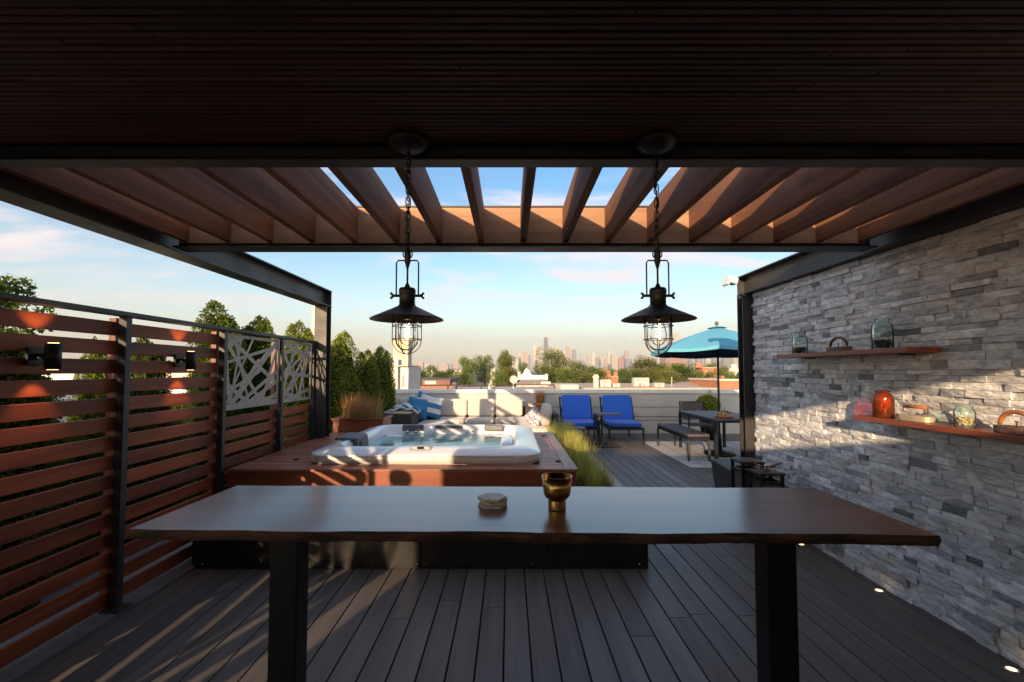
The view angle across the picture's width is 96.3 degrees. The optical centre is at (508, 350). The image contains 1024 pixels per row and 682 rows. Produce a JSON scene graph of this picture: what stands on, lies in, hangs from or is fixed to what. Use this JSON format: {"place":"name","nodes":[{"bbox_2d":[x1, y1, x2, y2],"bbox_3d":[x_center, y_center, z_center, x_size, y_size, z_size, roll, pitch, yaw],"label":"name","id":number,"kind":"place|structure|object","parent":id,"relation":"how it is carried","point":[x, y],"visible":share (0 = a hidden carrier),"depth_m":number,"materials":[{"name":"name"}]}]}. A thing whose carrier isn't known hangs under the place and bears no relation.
{"place":"outdoors","nodes":[
{"label":"outdoors","id":0,"kind":"place"},
{"bbox_2d":[43,374,82,379],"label":"house","id":1,"kind":"structure","parent":0,"point":[63,376],"depth_m":69.89,"materials":[{"name":"white metal"}]},
{"bbox_2d":[0,540,191,648],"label":"roof surface","id":2,"kind":"object","parent":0,"point":[38,625],"depth_m":3.46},
{"bbox_2d":[0,273,56,354],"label":"leafy tree","id":3,"kind":"object","parent":2,"relation":"on","point":[7,287],"visible":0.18,"depth_m":4.31,"materials":[{"name":"green plant"}]},
{"bbox_2d":[0,326,74,623],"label":"arborvitae","id":4,"kind":"object","parent":2,"relation":"on","point":[12,377],"visible":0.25,"depth_m":2.98,"materials":[{"name":"green plant"}]},
{"bbox_2d":[36,374,79,576],"bbox_3d":[-3.822,0.948,3.449,0.825,1.784,0.940,-1,-3,14],"label":"arborvitae","id":5,"kind":"object","parent":2,"relation":"on","point":[63,441],"visible":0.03,"depth_m":3.66,"materials":[{"name":"green plant"}]},
{"bbox_2d":[54,436,102,570],"bbox_3d":[-3.767,1.258,3.821,0.736,1.169,0.775,-1,-3,21],"label":"arborvitae","id":6,"kind":"object","parent":2,"relation":"on","point":[88,497],"visible":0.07,"depth_m":3.85,"materials":[{"name":"green plant"}]},
{"bbox_2d":[63,336,107,534],"bbox_3d":[-3.789,0.872,4.179,0.517,2.025,0.454,-1,-3,29],"label":"arborvitae","id":7,"kind":"object","parent":2,"relation":"on","point":[90,396],"visible":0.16,"depth_m":4.11,"materials":[{"name":"green plant"}]},
{"bbox_2d":[124,338,181,543],"bbox_3d":[-3.529,0.870,4.410,0.570,2.078,0.600,1,-3,-16],"label":"arborvitae","id":8,"kind":"object","parent":2,"relation":"on","point":[144,393],"visible":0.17,"depth_m":4.32,"materials":[{"name":"green plant"}]},
{"bbox_2d":[159,409,202,508],"bbox_3d":[-3.581,1.237,4.698,0.828,1.299,0.871,2,-3,-36],"label":"arborvitae","id":9,"kind":"object","parent":2,"relation":"on","point":[180,470],"visible":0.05,"depth_m":4.70,"materials":[{"name":"green plant"}]},
{"bbox_2d":[179,300,260,499],"bbox_3d":[-3.532,0.682,5.505,0.968,2.597,0.920,0,-3,0],"label":"arborvitae","id":10,"kind":"object","parent":2,"relation":"on","point":[222,319],"visible":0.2,"depth_m":5.40,"materials":[{"name":"green plant"}]},
{"bbox_2d":[241,314,283,461],"bbox_3d":[-3.278,0.760,5.926,0.736,2.467,0.774,1,-3,-25],"label":"arborvitae","id":11,"kind":"object","parent":2,"relation":"on","point":[261,376],"visible":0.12,"depth_m":5.83,"materials":[{"name":"green plant"}]},
{"bbox_2d":[255,317,286,439],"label":"arborvitae","id":12,"kind":"object","parent":2,"relation":"on","point":[271,328],"visible":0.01,"depth_m":6.61,"materials":[{"name":"green plant"}]},
{"bbox_2d":[282,319,313,449],"bbox_3d":[-3.546,0.764,7.695,0.892,2.603,0.784,1,-3,-19],"label":"arborvitae","id":13,"kind":"object","parent":2,"relation":"on","point":[293,331],"visible":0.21,"depth_m":7.54,"materials":[{"name":"green plant"}]},
{"bbox_2d":[329,330,364,432],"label":"arborvitae","id":14,"kind":"object","parent":2,"relation":"on","point":[343,376],"visible":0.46,"depth_m":8.02,"materials":[{"name":"green plant"}]},
{"bbox_2d":[354,349,384,413],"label":"arborvitae","id":15,"kind":"object","parent":2,"relation":"on","point":[370,381],"visible":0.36,"depth_m":8.39,"materials":[{"name":"green plant"}]},
{"bbox_2d":[373,346,396,414],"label":"arborvitae","id":16,"kind":"object","parent":2,"relation":"on","point":[384,364],"visible":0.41,"depth_m":9.24,"materials":[{"name":"green plant"}]},
{"bbox_2d":[416,569,590,681],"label":"deck subframe","id":17,"kind":"object","parent":2,"relation":"on","point":[504,628],"depth_m":2.69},
{"bbox_2d":[0,433,1023,681],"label":"deck floor","id":18,"kind":"structure","parent":17,"relation":"on","point":[678,613],"depth_m":2.69,"materials":[{"name":"wood"}]},
{"bbox_2d":[0,558,194,681],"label":"kerb","id":19,"kind":"structure","parent":18,"relation":"on","point":[22,667],"depth_m":2.59,"materials":[{"name":"concrete"}]},
{"bbox_2d":[0,292,316,667],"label":"slatted fence","id":20,"kind":"object","parent":18,"relation":"on","point":[118,385],"visible":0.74,"depth_m":2.84,"materials":[{"name":"wood"}]},
{"bbox_2d":[24,343,62,369],"bbox_3d":[-2.401,0.029,2.386,0.130,0.141,0.100,0,-3,0],"label":"wall sconce","id":21,"kind":"object","parent":20,"relation":"attached to","point":[48,356],"depth_m":2.36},
{"bbox_2d":[173,351,196,369],"bbox_3d":[-2.401,0.074,3.420,0.130,0.141,0.100,0,-3,0],"label":"wall sconce","id":22,"kind":"object","parent":20,"relation":"attached to","point":[187,360],"depth_m":3.40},
{"bbox_2d":[226,432,577,488],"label":"tub deck","id":23,"kind":"structure","parent":18,"relation":"on","point":[295,465],"depth_m":3.88,"materials":[{"name":"wood"}]},
{"bbox_2d":[331,391,392,431],"bbox_3d":[-2.083,0.867,6.506,0.770,0.635,0.568,0,-3,0],"label":"planter box","id":24,"kind":"object","parent":23,"relation":"on","point":[360,420],"visible":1,"depth_m":6.35,"materials":[{"name":"wood"}]},
{"bbox_2d":[311,424,540,463],"bbox_3d":[-0.762,1.248,5.090,2.120,0.710,2.100,0,-3,0],"label":"hot tub","id":25,"kind":"object","parent":23,"relation":"on","point":[449,444],"visible":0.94,"depth_m":4.30,"materials":[{"name":"plastic"}]},
{"bbox_2d":[192,450,647,568],"bbox_3d":[-0.650,1.554,5.713,3.500,0.386,4.490,0,-3,0],"label":"metal planter","id":26,"kind":"object","parent":18,"relation":"on","point":[229,554],"visible":0.52,"depth_m":3.48,"materials":[{"name":"black metal"}]},
{"bbox_2d":[384,397,558,431],"bbox_3d":[-0.750,1.439,9.697,3.340,0.850,2.500,0,-3,0],"label":"sectional sofa","id":27,"kind":"object","parent":18,"relation":"on","point":[488,411],"visible":0.54,"depth_m":10.57,"materials":[{"name":"fabric"}]},
{"bbox_2d":[386,402,424,413],"bbox_3d":[-2.090,1.150,9.349,0.660,0.227,0.929,0,-3,0],"label":"beach towel","id":28,"kind":"object","parent":27,"relation":"on","point":[415,408],"visible":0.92,"depth_m":9.12,"materials":[{"name":"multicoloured fabric"}]},
{"bbox_2d":[397,394,414,404],"bbox_3d":[-2.160,1.129,9.810,0.188,0.414,0.550,-2,-3,35],"label":"throw pillow","id":29,"kind":"object","parent":27,"relation":"on","point":[401,400],"visible":0.37,"depth_m":9.68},
{"bbox_2d":[409,396,427,419],"bbox_3d":[-1.930,1.227,9.756,0.544,0.537,0.214,2,-3,-38],"label":"throw pillow","id":30,"kind":"object","parent":27,"relation":"on","point":[424,404],"visible":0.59,"depth_m":9.73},
{"bbox_2d":[421,394,443,419],"bbox_3d":[-1.700,1.228,10.006,0.604,0.594,0.244,1,-3,-22],"label":"throw pillow","id":31,"kind":"object","parent":27,"relation":"on","point":[434,405],"visible":0.75,"depth_m":9.95,"materials":[{"name":"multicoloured fabric"}]},
{"bbox_2d":[522,405,540,425],"bbox_3d":[0.500,1.287,8.852,0.494,0.484,0.171,-1,-3,23],"label":"throw pillow","id":32,"kind":"object","parent":27,"relation":"on","point":[532,416],"visible":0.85,"depth_m":8.80,"materials":[{"name":"fabric"}]},
{"bbox_2d":[0,0,1023,466],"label":"pergola","id":33,"kind":"object","parent":18,"relation":"on","point":[818,136],"visible":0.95,"depth_m":1.67,"materials":[{"name":"wood"}]},
{"bbox_2d":[369,130,443,354],"bbox_3d":[-0.390,-0.402,1.769,0.277,0.834,0.277,0,-3,0],"label":"pendant lamp","id":34,"kind":"object","parent":33,"relation":"hanging from","point":[407,310],"visible":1,"depth_m":1.75,"materials":[{"name":"black metal"}]},
{"bbox_2d":[621,130,696,354],"bbox_3d":[0.572,-0.402,1.769,0.277,0.834,0.277,0,-3,0],"label":"pendant lamp","id":35,"kind":"object","parent":33,"relation":"hanging from","point":[658,310],"visible":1,"depth_m":1.75,"materials":[{"name":"black metal"}]},
{"bbox_2d":[722,276,738,286],"bbox_3d":[2.464,-0.774,5.099,0.136,0.101,0.140,0,-3,0],"label":"flood light","id":36,"kind":"object","parent":33,"relation":"attached to","point":[730,280],"visible":1,"depth_m":5.04,"materials":[{"name":"white plastic"}]},
{"bbox_2d":[127,485,941,681],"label":"bar table","id":37,"kind":"object","parent":18,"relation":"on","point":[774,526],"visible":0.98,"depth_m":1.31,"materials":[{"name":"brown wood"}]},
{"bbox_2d":[478,502,506,508],"bbox_3d":[-0.052,0.490,1.464,0.092,0.008,0.081,0,-3,-3],"label":"hexagonal coaster","id":38,"kind":"object","parent":37,"relation":"on","point":[490,507],"visible":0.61,"depth_m":1.43,"materials":[{"name":"stone"}]},
{"bbox_2d":[480,498,507,505],"bbox_3d":[-0.048,0.479,1.464,0.092,0.008,0.080,1,-3,-17],"label":"hexagonal coaster","id":39,"kind":"object","parent":38,"relation":"on","point":[503,502],"visible":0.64,"depth_m":1.43,"materials":[{"name":"stone"}]},
{"bbox_2d":[478,493,505,502],"bbox_3d":[-0.054,0.469,1.465,0.092,0.008,0.080,0,-3,-1],"label":"hexagonal coaster","id":40,"kind":"object","parent":39,"relation":"on","point":[491,497],"visible":1,"depth_m":1.45,"materials":[{"name":"stone"}]},
{"bbox_2d":[542,472,571,511],"bbox_3d":[0.150,0.441,1.429,0.094,0.103,0.094,0,-3,0],"label":"brass cup","id":41,"kind":"object","parent":37,"relation":"on","point":[557,488],"visible":1,"depth_m":1.40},
{"bbox_2d":[533,390,546,410],"bbox_3d":[0.725,1.418,10.509,0.420,1.064,0.407,0,-3,0],"label":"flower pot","id":42,"kind":"object","parent":18,"relation":"on","point":[540,396],"visible":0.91,"depth_m":10.42,"materials":[{"name":"ceramic"}]},
{"bbox_2d":[559,395,599,443],"bbox_3d":[1.500,1.459,10.016,0.720,0.956,1.380,0,-3,0],"label":"sun lounger","id":43,"kind":"object","parent":18,"relation":"on","point":[577,409],"visible":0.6,"depth_m":10.15,"materials":[{"name":"blue fabric"}]},
{"bbox_2d":[593,412,622,447],"bbox_3d":[1.968,1.570,9.120,0.505,0.651,0.360,0,-3,0],"label":"side table","id":44,"kind":"object","parent":18,"relation":"on","point":[595,417],"visible":0.99,"depth_m":8.95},
{"bbox_2d":[598,395,644,444],"bbox_3d":[2.398,1.457,9.966,0.720,0.956,1.380,0,-3,1],"label":"sun lounger","id":45,"kind":"object","parent":18,"relation":"on","point":[622,404],"visible":0.91,"depth_m":10.05,"materials":[{"name":"blue fabric"}]},
{"bbox_2d":[641,441,739,467],"bbox_3d":[4.400,1.863,8.387,3.200,0.006,2.620,0,-3,0],"label":"rug","id":46,"kind":"object","parent":18,"relation":"on","point":[698,458],"visible":0.36,"depth_m":8.60,"materials":[{"name":"fabric"}]},
{"bbox_2d":[657,423,710,460],"bbox_3d":[3.140,1.633,8.357,0.380,0.448,1.620,0,-3,0],"label":"bench","id":47,"kind":"object","parent":46,"relation":"on","point":[685,432],"visible":1,"depth_m":7.89,"materials":[{"name":"metal"}]},
{"bbox_2d":[651,321,737,456],"bbox_3d":[3.760,0.658,8.229,2.143,2.386,2.143,0,-3,0],"label":"umbrella","id":48,"kind":"object","parent":46,"relation":"on","point":[717,341],"visible":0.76,"depth_m":7.99,"materials":[{"name":"fabric"}]},
{"bbox_2d":[679,401,713,441],"bbox_3d":[3.841,1.476,9.385,0.532,0.853,0.520,0,-3,0],"label":"dining chair","id":49,"kind":"object","parent":46,"relation":"on","point":[690,406],"visible":0.66,"depth_m":9.60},
{"bbox_2d":[679,411,739,458],"bbox_3d":[3.780,1.494,8.193,0.900,0.712,1.600,0,-3,0],"label":"dining table","id":50,"kind":"object","parent":46,"relation":"on","point":[706,415],"visible":0.56,"depth_m":8.01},
{"bbox_2d":[714,408,733,417],"bbox_3d":[3.600,1.039,7.682,0.300,0.153,0.300,0,-3,0],"label":"centrepiece","id":51,"kind":"object","parent":50,"relation":"on","point":[723,413],"visible":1,"depth_m":7.61,"materials":[{"name":"wood"}]},
{"bbox_2d":[696,394,720,439],"bbox_3d":[4.386,1.439,10.101,0.570,0.985,0.545,0,-3,0],"label":"potted shrub","id":52,"kind":"object","parent":18,"relation":"on","point":[709,406],"visible":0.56,"depth_m":9.94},
{"bbox_2d":[711,459,766,487],"bbox_3d":[2.415,1.458,4.871,0.289,0.492,0.660,0,-3,0],"label":"storage box","id":53,"kind":"object","parent":18,"relation":"on","point":[721,469],"visible":0.23,"depth_m":4.99,"materials":[{"name":"metal"}]},
{"bbox_2d":[730,457,764,487],"bbox_3d":[2.240,1.356,4.305,0.212,0.664,0.232,0,-3,0],"label":"side table","id":54,"kind":"object","parent":18,"relation":"on","point":[739,478],"visible":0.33,"depth_m":4.30,"materials":[{"name":"metal"}]},
{"bbox_2d":[747,468,784,487],"bbox_3d":[2.263,1.366,4.024,0.217,0.619,0.212,0,-3,0],"label":"lantern","id":55,"kind":"object","parent":18,"relation":"on","point":[756,482],"visible":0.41,"depth_m":3.97,"materials":[{"name":"metal"}]},
{"bbox_2d":[752,460,782,470],"bbox_3d":[2.276,1.014,4.037,0.240,0.083,0.059,-1,-3,21],"label":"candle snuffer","id":56,"kind":"object","parent":55,"relation":"on","point":[770,466],"visible":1,"depth_m":4.03,"materials":[{"name":"metal"}]},
{"bbox_2d":[751,207,1023,668],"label":"stone wall","id":57,"kind":"structure","parent":18,"relation":"on","point":[957,296],"depth_m":2.87,"materials":[{"name":"stone"}]},
{"bbox_2d":[776,347,940,358],"bbox_3d":[2.490,0.027,3.412,0.220,0.041,1.340,0,-3,0],"label":"wall shelf","id":58,"kind":"object","parent":57,"relation":"attached to","point":[904,351],"depth_m":3.07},
{"bbox_2d":[792,332,807,353],"bbox_3d":[2.490,-0.064,3.926,0.116,0.185,0.116,0,-3,0],"label":"glass jar","id":59,"kind":"object","parent":58,"relation":"on","point":[799,350],"visible":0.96,"depth_m":3.91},
{"bbox_2d":[826,336,851,351],"bbox_3d":[2.460,-0.051,3.425,0.096,0.115,0.220,0,-3,0],"label":"antique iron","id":60,"kind":"object","parent":58,"relation":"on","point":[830,348],"visible":0.88,"depth_m":3.38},
{"bbox_2d":[871,318,893,348],"bbox_3d":[2.480,-0.112,3.048,0.120,0.205,0.120,0,-3,0],"label":"glass jar","id":61,"kind":"object","parent":58,"relation":"on","point":[882,343],"visible":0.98,"depth_m":3.03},
{"bbox_2d":[853,415,1023,442],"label":"wall shelf","id":62,"kind":"object","parent":57,"relation":"attached to","point":[984,432],"depth_m":2.51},
{"bbox_2d":[871,390,894,417],"bbox_3d":[2.470,0.349,3.028,0.120,0.175,0.120,0,-3,0],"label":"glass jar","id":63,"kind":"object","parent":62,"relation":"on","point":[883,403],"visible":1,"depth_m":2.99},
{"bbox_2d":[898,404,934,422],"bbox_3d":[2.460,0.376,2.776,0.096,0.100,0.210,0,-3,0],"label":"antique iron","id":64,"kind":"object","parent":62,"relation":"on","point":[921,418],"visible":1,"depth_m":2.74,"materials":[{"name":"silver metal"}]},
{"bbox_2d":[953,405,976,427],"bbox_3d":[2.470,0.356,2.487,0.092,0.115,0.092,0,-3,0],"label":"glass jar","id":65,"kind":"object","parent":62,"relation":"on","point":[960,421],"visible":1,"depth_m":2.47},
{"bbox_2d":[993,410,1023,434],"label":"antique iron","id":66,"kind":"object","parent":62,"relation":"on","point":[1001,427],"visible":1,"depth_m":2.23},
{"bbox_2d":[1003,665,1020,673],"bbox_3d":[2.525,1.599,2.304,0.060,0.004,0.060,0,-3,0],"label":"floor light","id":67,"kind":"object","parent":18,"relation":"on","point":[1011,669],"visible":1,"depth_m":2.30,"materials":[{"name":"glass"}]},
{"bbox_2d":[0,167,796,370],"label":"sky","id":68,"kind":"structure","parent":0,"point":[488,303],"materials":[{"name":"blue"}]},
{"bbox_2d":[391,359,420,388],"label":"chimney block","id":69,"kind":"structure","parent":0,"point":[407,376],"depth_m":20.21,"materials":[{"name":"concrete"}]},
{"bbox_2d":[393,339,411,365],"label":"tower stack","id":70,"kind":"object","parent":69,"relation":"on","point":[406,359],"visible":0.21,"depth_m":60.07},
{"bbox_2d":[420,378,458,386],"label":"brown building","id":71,"kind":"structure","parent":0,"point":[436,381],"depth_m":41.91,"materials":[{"name":"brick"}]},
{"bbox_2d":[516,368,550,386],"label":"gabled house","id":72,"kind":"structure","parent":0,"point":[526,378],"depth_m":47.76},
{"bbox_2d":[424,371,721,386],"bbox_3d":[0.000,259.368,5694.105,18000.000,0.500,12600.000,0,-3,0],"label":"ground","id":73,"kind":"structure","parent":0,"point":[488,381],"depth_m":495.34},
{"bbox_2d":[52,395,77,421],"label":"neighbour parapet","id":74,"kind":"structure","parent":73,"relation":"on","point":[65,398],"depth_m":9.81,"materials":[{"name":"grey concrete"}]},
{"bbox_2d":[421,370,433,377],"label":"broadleaf tree","id":75,"kind":"object","parent":73,"relation":"on","point":[428,375],"visible":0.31,"depth_m":131.20,"materials":[{"name":"green plant"}]},
{"bbox_2d":[420,386,456,388],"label":"wall","id":76,"kind":"structure","parent":73,"relation":"on","point":[434,387],"depth_m":29.92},
{"bbox_2d":[457,387,553,389],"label":"flat roof","id":77,"kind":"structure","parent":76,"relation":"on","point":[517,388],"depth_m":35.83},
{"bbox_2d":[420,384,554,388],"bbox_3d":[-1.528,2.385,23.919,7.858,1.255,0.060,0,-3,0],"label":"roof railing","id":78,"kind":"object","parent":77,"relation":"on","point":[477,385],"visible":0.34,"depth_m":23.93,"materials":[{"name":"metal"}]},
{"bbox_2d":[431,367,459,377],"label":"broadleaf tree","id":79,"kind":"object","parent":73,"relation":"on","point":[443,375],"visible":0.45,"depth_m":143.59,"materials":[{"name":"green plant"}]},
{"bbox_2d":[169,389,739,433],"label":"parapet wall","id":80,"kind":"structure","parent":73,"relation":"on","point":[655,402],"depth_m":11.07,"materials":[{"name":"white concrete"}]},
{"bbox_2d":[449,373,464,386],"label":"broadleaf tree","id":81,"kind":"object","parent":73,"relation":"on","point":[461,380],"visible":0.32,"depth_m":126.55,"materials":[{"name":"green plant"}]},
{"bbox_2d":[457,356,480,386],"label":"broadleaf tree","id":82,"kind":"object","parent":73,"relation":"on","point":[468,368],"visible":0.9,"depth_m":153.33,"materials":[{"name":"green plant"}]},
{"bbox_2d":[473,354,494,386],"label":"broadleaf tree","id":83,"kind":"object","parent":73,"relation":"on","point":[485,366],"visible":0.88,"depth_m":161.91,"materials":[{"name":"green plant"}]},
{"bbox_2d":[486,370,507,386],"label":"broadleaf tree","id":84,"kind":"object","parent":73,"relation":"on","point":[501,375],"visible":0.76,"depth_m":113.59,"materials":[{"name":"green plant"}]},
{"bbox_2d":[494,352,520,386],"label":"broadleaf tree","id":85,"kind":"object","parent":73,"relation":"on","point":[505,362],"visible":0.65,"depth_m":139.97,"materials":[{"name":"green plant"}]},
{"bbox_2d":[518,361,528,373],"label":"broadleaf tree","id":86,"kind":"object","parent":73,"relation":"on","point":[522,368],"visible":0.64,"depth_m":197.04,"materials":[{"name":"green plant"}]},
{"bbox_2d":[534,365,564,382],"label":"broadleaf tree","id":87,"kind":"object","parent":73,"relation":"on","point":[552,375],"visible":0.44,"depth_m":122.59,"materials":[{"name":"green plant"}]},
{"bbox_2d":[533,345,577,378],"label":"flowering tree","id":88,"kind":"object","parent":73,"relation":"on","point":[557,358],"visible":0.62,"depth_m":142.71,"materials":[{"name":"green plant"}]},
{"bbox_2d":[555,383,578,388],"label":"roof","id":89,"kind":"structure","parent":73,"relation":"on","point":[566,386],"depth_m":33.92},
{"bbox_2d":[555,367,581,382],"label":"broadleaf tree","id":90,"kind":"object","parent":73,"relation":"on","point":[567,377],"visible":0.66,"depth_m":108.97,"materials":[{"name":"green plant"}]},
{"bbox_2d":[569,359,591,381],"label":"broadleaf tree","id":91,"kind":"object","parent":73,"relation":"on","point":[579,365],"visible":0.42,"depth_m":206.91,"materials":[{"name":"green plant"}]},
{"bbox_2d":[573,370,593,382],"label":"broadleaf tree","id":92,"kind":"object","parent":73,"relation":"on","point":[587,378],"visible":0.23,"depth_m":118.46,"materials":[{"name":"green plant"}]},
{"bbox_2d":[584,364,611,382],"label":"broadleaf tree","id":93,"kind":"object","parent":73,"relation":"on","point":[600,373],"visible":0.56,"depth_m":152.92,"materials":[{"name":"green plant"}]},
{"bbox_2d":[617,367,644,382],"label":"broadleaf tree","id":94,"kind":"object","parent":73,"relation":"on","point":[629,376],"visible":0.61,"depth_m":126.41,"materials":[{"name":"green plant"}]},
{"bbox_2d":[547,383,716,388],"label":"tan building","id":95,"kind":"structure","parent":73,"relation":"on","point":[622,386],"depth_m":36.79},
{"bbox_2d":[598,380,610,386],"bbox_3d":[8.011,2.783,38.305,0.892,0.739,0.820,0,-3,0],"label":"rooftop unit","id":96,"kind":"object","parent":95,"relation":"on","point":[604,383],"visible":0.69,"depth_m":37.91,"materials":[{"name":"metal"}]},
{"bbox_2d":[632,378,648,385],"bbox_3d":[10.988,2.611,38.313,1.234,0.713,0.820,0,-3,0],"label":"rooftop unit","id":97,"kind":"object","parent":95,"relation":"on","point":[640,381],"visible":1,"depth_m":37.92,"materials":[{"name":"metal"}]},
{"bbox_2d":[625,356,658,382],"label":"broadleaf tree","id":98,"kind":"object","parent":73,"relation":"on","point":[643,368],"visible":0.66,"depth_m":153.21,"materials":[{"name":"green plant"}]},
{"bbox_2d":[643,359,673,382],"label":"broadleaf tree","id":99,"kind":"object","parent":73,"relation":"on","point":[657,366],"visible":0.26,"depth_m":183.91,"materials":[{"name":"green plant"}]},
{"bbox_2d":[653,366,683,383],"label":"broadleaf tree","id":100,"kind":"object","parent":73,"relation":"on","point":[669,374],"visible":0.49,"depth_m":121.47,"materials":[{"name":"green plant"}]},
{"bbox_2d":[652,361,700,381],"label":"broadleaf tree","id":101,"kind":"object","parent":73,"relation":"on","point":[682,369],"visible":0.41,"depth_m":142.23,"materials":[{"name":"green plant"}]},
{"bbox_2d":[693,370,716,377],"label":"broadleaf tree","id":102,"kind":"object","parent":73,"relation":"on","point":[708,374],"visible":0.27,"depth_m":135.69,"materials":[{"name":"green plant"}]},
{"bbox_2d":[688,376,738,388],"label":"brick building","id":103,"kind":"structure","parent":73,"relation":"on","point":[726,383],"depth_m":48.92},
{"bbox_2d":[714,365,730,378],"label":"broadleaf tree","id":104,"kind":"object","parent":73,"relation":"on","point":[723,369],"visible":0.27,"depth_m":162.78,"materials":[{"name":"green plant"}]},
{"bbox_2d":[723,370,738,378],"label":"broadleaf tree","id":105,"kind":"object","parent":73,"relation":"on","point":[733,376],"visible":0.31,"depth_m":145.24,"materials":[{"name":"green plant"}]},
{"bbox_2d":[543,417,616,486],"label":"grass","id":106,"kind":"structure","parent":0,"point":[592,473],"depth_m":5.11,"materials":[{"name":"plant"}]},
{"bbox_2d":[601,369,617,382],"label":"brick building","id":107,"kind":"structure","parent":0,"point":[614,378],"depth_m":210.85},
{"bbox_2d":[610,354,617,370],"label":"skyscraper","id":108,"kind":"structure","parent":0,"point":[614,361],"depth_m":4500.53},
{"bbox_2d":[659,357,686,367],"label":"skyscraper","id":109,"kind":"structure","parent":0,"point":[670,360],"depth_m":3600.43,"materials":[{"name":"pink brick"}]},
{"bbox_2d":[695,363,716,377],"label":"brick building","id":110,"kind":"structure","parent":0,"point":[699,367],"depth_m":193.46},
{"bbox_2d":[720,358,731,368],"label":"skyscraper","id":111,"kind":"structure","parent":0,"point":[727,362],"depth_m":4300.10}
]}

